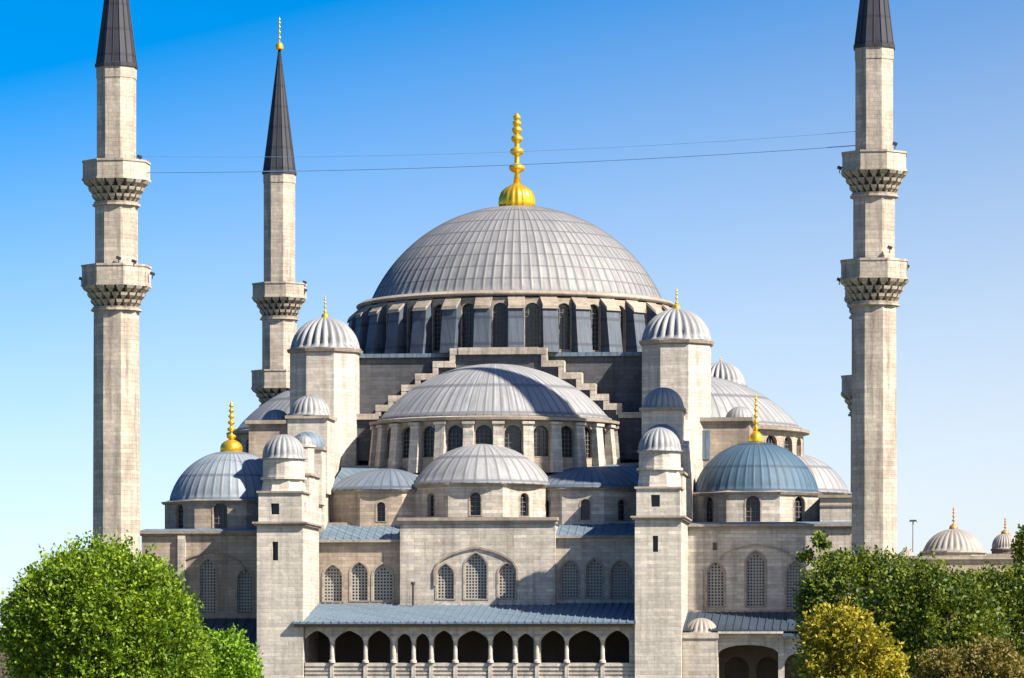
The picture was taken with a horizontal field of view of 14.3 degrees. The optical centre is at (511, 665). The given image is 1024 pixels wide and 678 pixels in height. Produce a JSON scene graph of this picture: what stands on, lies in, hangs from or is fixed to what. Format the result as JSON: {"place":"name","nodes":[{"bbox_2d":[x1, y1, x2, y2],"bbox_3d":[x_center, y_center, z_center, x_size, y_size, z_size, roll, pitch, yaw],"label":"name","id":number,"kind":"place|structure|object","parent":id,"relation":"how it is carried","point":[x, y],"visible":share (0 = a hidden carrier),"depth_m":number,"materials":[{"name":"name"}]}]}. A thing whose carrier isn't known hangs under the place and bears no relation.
{"place":"outdoors","nodes":[
{"label":"outdoors","id":0,"kind":"place"},
{"bbox_2d":[0,629,22,677],"bbox_3d":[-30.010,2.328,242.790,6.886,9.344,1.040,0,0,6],"label":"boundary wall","id":1,"kind":"structure","parent":0,"point":[2,666],"depth_m":242.40,"materials":[{"name":"stone"}]},
{"bbox_2d":[0,0,1023,626],"label":"sky","id":2,"kind":"structure","parent":0,"point":[753,245],"materials":[{"name":"blue"}]},
{"bbox_2d":[897,546,914,555],"bbox_3d":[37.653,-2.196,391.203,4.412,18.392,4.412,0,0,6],"label":"domed pavilion","id":3,"kind":"structure","parent":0,"point":[906,552],"depth_m":390.69,"materials":[{"name":"stone"}]},
{"bbox_2d":[920,506,987,555],"bbox_3d":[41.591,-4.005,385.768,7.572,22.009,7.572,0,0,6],"label":"dome","id":4,"kind":"structure","parent":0,"point":[953,540],"depth_m":383.76,"materials":[{"name":"stone"}]},
{"bbox_2d":[900,555,1023,653],"bbox_3d":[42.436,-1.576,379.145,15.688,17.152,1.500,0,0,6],"label":"courtyard wall","id":5,"kind":"structure","parent":0,"point":[974,562],"depth_m":378.56,"materials":[{"name":"stone"}]},
{"bbox_2d":[986,518,1014,554],"bbox_3d":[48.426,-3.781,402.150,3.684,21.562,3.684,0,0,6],"label":"domed pavilion","id":6,"kind":"structure","parent":5,"relation":"on","point":[1001,543],"depth_m":401.13,"materials":[{"name":"stone"}]},
{"label":"ground","id":7,"kind":"structure","parent":0,"visible":0},
{"bbox_2d":[0,527,219,677],"bbox_3d":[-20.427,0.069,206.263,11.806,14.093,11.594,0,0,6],"label":"round tree","id":8,"kind":"object","parent":7,"relation":"on","point":[67,611],"visible":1,"depth_m":203.08,"materials":[{"name":"green plant"}]},
{"bbox_2d":[79,0,154,663],"bbox_3d":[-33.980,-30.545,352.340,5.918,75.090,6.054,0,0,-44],"label":"minaret","id":9,"kind":"object","parent":7,"relation":"on","point":[115,279],"visible":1,"depth_m":350.82,"materials":[{"name":"stone"}]},
{"bbox_2d":[135,131,854,156],"bbox_3d":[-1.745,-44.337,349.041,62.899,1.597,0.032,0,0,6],"label":"cable","id":10,"kind":"object","parent":9,"relation":"attached to","point":[524,151],"visible":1,"depth_m":348.67,"materials":[{"name":"metal"}]},
{"bbox_2d":[202,623,264,677],"bbox_3d":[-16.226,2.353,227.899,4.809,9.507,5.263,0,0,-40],"label":"tree","id":11,"kind":"object","parent":7,"relation":"on","point":[236,661],"visible":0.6,"depth_m":226.86,"materials":[{"name":"green plant"}]},
{"bbox_2d":[251,17,306,406],"bbox_3d":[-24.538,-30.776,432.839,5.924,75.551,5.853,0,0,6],"label":"minaret","id":12,"kind":"object","parent":7,"relation":"on","point":[279,298],"visible":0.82,"depth_m":431.39,"materials":[{"name":"stone"}]},
{"bbox_2d":[140,112,851,677],"bbox_3d":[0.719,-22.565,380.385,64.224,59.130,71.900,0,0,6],"label":"mosque","id":13,"kind":"structure","parent":7,"relation":"on","point":[516,432],"depth_m":356.90,"materials":[{"name":"stone"}]},
{"bbox_2d":[198,557,217,612],"bbox_3d":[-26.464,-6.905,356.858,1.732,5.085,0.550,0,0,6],"label":"window","id":14,"kind":"structure","parent":13,"relation":"in","point":[208,572],"depth_m":356.97,"materials":[{"name":"stone"}]},
{"bbox_2d":[235,567,253,612],"bbox_3d":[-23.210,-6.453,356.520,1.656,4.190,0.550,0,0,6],"label":"window","id":15,"kind":"structure","parent":13,"relation":"in","point":[244,582],"depth_m":356.62,"materials":[{"name":"stone"}]},
{"bbox_2d":[322,563,343,602],"bbox_3d":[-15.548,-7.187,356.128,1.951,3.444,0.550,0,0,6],"label":"window","id":16,"kind":"structure","parent":13,"relation":"in","point":[332,575],"depth_m":356.18,"materials":[{"name":"stone"}]},
{"bbox_2d":[349,560,369,601],"bbox_3d":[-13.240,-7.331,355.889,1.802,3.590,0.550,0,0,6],"label":"window","id":17,"kind":"structure","parent":13,"relation":"in","point":[359,574],"depth_m":356.01,"materials":[{"name":"stone"}]},
{"bbox_2d":[371,562,393,601],"bbox_3d":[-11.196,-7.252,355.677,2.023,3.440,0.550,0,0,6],"label":"window","id":18,"kind":"structure","parent":13,"relation":"in","point":[382,582],"depth_m":355.75,"materials":[{"name":"stone"}]},
{"bbox_2d":[435,562,455,599],"bbox_3d":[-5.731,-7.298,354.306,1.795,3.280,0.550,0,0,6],"label":"window","id":19,"kind":"structure","parent":13,"relation":"in","point":[445,588],"depth_m":354.36,"materials":[{"name":"stone"}]},
{"bbox_2d":[463,551,488,599],"bbox_3d":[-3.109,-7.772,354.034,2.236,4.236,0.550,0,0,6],"label":"window","id":20,"kind":"structure","parent":13,"relation":"in","point":[475,568],"depth_m":354.19,"materials":[{"name":"stone"}]},
{"bbox_2d":[496,561,516,599],"bbox_3d":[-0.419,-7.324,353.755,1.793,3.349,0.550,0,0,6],"label":"window","id":21,"kind":"structure","parent":13,"relation":"in","point":[506,588],"depth_m":353.84,"materials":[{"name":"stone"}]},
{"bbox_2d":[559,559,579,598],"bbox_3d":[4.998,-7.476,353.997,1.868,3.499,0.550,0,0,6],"label":"window","id":22,"kind":"structure","parent":13,"relation":"in","point":[569,571],"depth_m":354.10,"materials":[{"name":"stone"}]},
{"bbox_2d":[584,557,603,598],"bbox_3d":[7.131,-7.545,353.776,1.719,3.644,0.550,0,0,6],"label":"window","id":23,"kind":"structure","parent":13,"relation":"in","point":[594,568],"depth_m":353.84,"materials":[{"name":"stone"}]},
{"bbox_2d":[609,559,631,598],"bbox_3d":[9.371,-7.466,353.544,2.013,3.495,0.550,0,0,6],"label":"window","id":24,"kind":"structure","parent":13,"relation":"in","point":[620,573],"depth_m":353.67,"materials":[{"name":"stone"}]},
{"bbox_2d":[705,560,725,607],"bbox_3d":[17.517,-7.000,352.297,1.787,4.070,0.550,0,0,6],"label":"window","id":25,"kind":"structure","parent":13,"relation":"in","point":[715,573],"depth_m":352.38,"materials":[{"name":"stone"}]},
{"bbox_2d":[744,549,766,607],"bbox_3d":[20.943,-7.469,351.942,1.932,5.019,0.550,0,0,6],"label":"window","id":26,"kind":"structure","parent":13,"relation":"in","point":[755,564],"depth_m":352.03,"materials":[{"name":"stone"}]},
{"bbox_2d":[784,560,805,608],"bbox_3d":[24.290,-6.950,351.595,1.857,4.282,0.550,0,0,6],"label":"window","id":27,"kind":"structure","parent":13,"relation":"in","point":[791,575],"depth_m":351.69,"materials":[{"name":"stone"}]},
{"bbox_2d":[790,529,838,569],"bbox_3d":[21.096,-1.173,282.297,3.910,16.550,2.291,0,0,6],"label":"slender tree","id":28,"kind":"object","parent":7,"relation":"on","point":[817,538],"visible":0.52,"depth_m":282.08,"materials":[{"name":"green plant"}]},
{"bbox_2d":[841,200,853,491],"bbox_3d":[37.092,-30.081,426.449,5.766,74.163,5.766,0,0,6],"label":"minaret","id":29,"kind":"object","parent":7,"relation":"on","point":[846,393],"visible":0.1,"depth_m":425.55,"materials":[{"name":"stone"}]},
{"bbox_2d":[788,596,910,677],"bbox_3d":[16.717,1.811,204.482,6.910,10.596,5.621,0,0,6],"label":"broadleaf tree","id":30,"kind":"object","parent":7,"relation":"on","point":[874,655],"visible":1,"depth_m":203.35,"materials":[{"name":"yellow plant"}]},
{"bbox_2d":[788,542,930,672],"bbox_3d":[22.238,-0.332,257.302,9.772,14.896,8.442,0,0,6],"label":"broadleaf tree","id":31,"kind":"object","parent":7,"relation":"on","point":[861,568],"visible":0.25,"depth_m":255.80,"materials":[{"name":"green plant"}]},
{"bbox_2d":[837,0,909,614],"bbox_3d":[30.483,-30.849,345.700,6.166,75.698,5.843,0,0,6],"label":"minaret","id":32,"kind":"object","parent":7,"relation":"on","point":[873,280],"visible":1,"depth_m":344.10,"materials":[{"name":"stone"}]},
{"bbox_2d":[148,145,854,172],"bbox_3d":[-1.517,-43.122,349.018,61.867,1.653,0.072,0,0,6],"label":"cable","id":33,"kind":"object","parent":32,"relation":"attached to","point":[500,165],"visible":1,"depth_m":348.94,"materials":[{"name":"metal"}]},
{"bbox_2d":[909,520,916,552],"bbox_3d":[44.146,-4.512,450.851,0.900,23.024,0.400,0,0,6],"label":"lamp mast","id":34,"kind":"object","parent":7,"relation":"on","point":[912,521],"visible":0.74,"depth_m":450.79,"materials":[{"name":"metal"}]},
{"bbox_2d":[853,543,1017,677],"bbox_3d":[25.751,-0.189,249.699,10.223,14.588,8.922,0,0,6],"label":"broadleaf tree","id":35,"kind":"object","parent":7,"relation":"on","point":[931,611],"visible":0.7,"depth_m":247.76,"materials":[{"name":"green plant"}]},
{"bbox_2d":[905,631,1023,677],"bbox_3d":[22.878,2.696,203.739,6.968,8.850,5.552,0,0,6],"label":"broadleaf tree","id":36,"kind":"object","parent":7,"relation":"on","point":[998,661],"visible":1,"depth_m":202.89,"materials":[{"name":"green plant"}]},
{"bbox_2d":[935,560,1023,676],"bbox_3d":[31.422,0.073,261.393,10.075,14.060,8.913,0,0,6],"label":"broadleaf tree","id":37,"kind":"object","parent":7,"relation":"on","point":[1009,583],"visible":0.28,"depth_m":259.41,"materials":[{"name":"green plant"}]},
{"bbox_2d":[1010,524,1023,569],"bbox_3d":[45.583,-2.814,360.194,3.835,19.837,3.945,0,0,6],"label":"distant tree","id":38,"kind":"object","parent":7,"relation":"on","point":[1017,546],"visible":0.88,"depth_m":359.69,"materials":[{"name":"green plant"}]}
]}

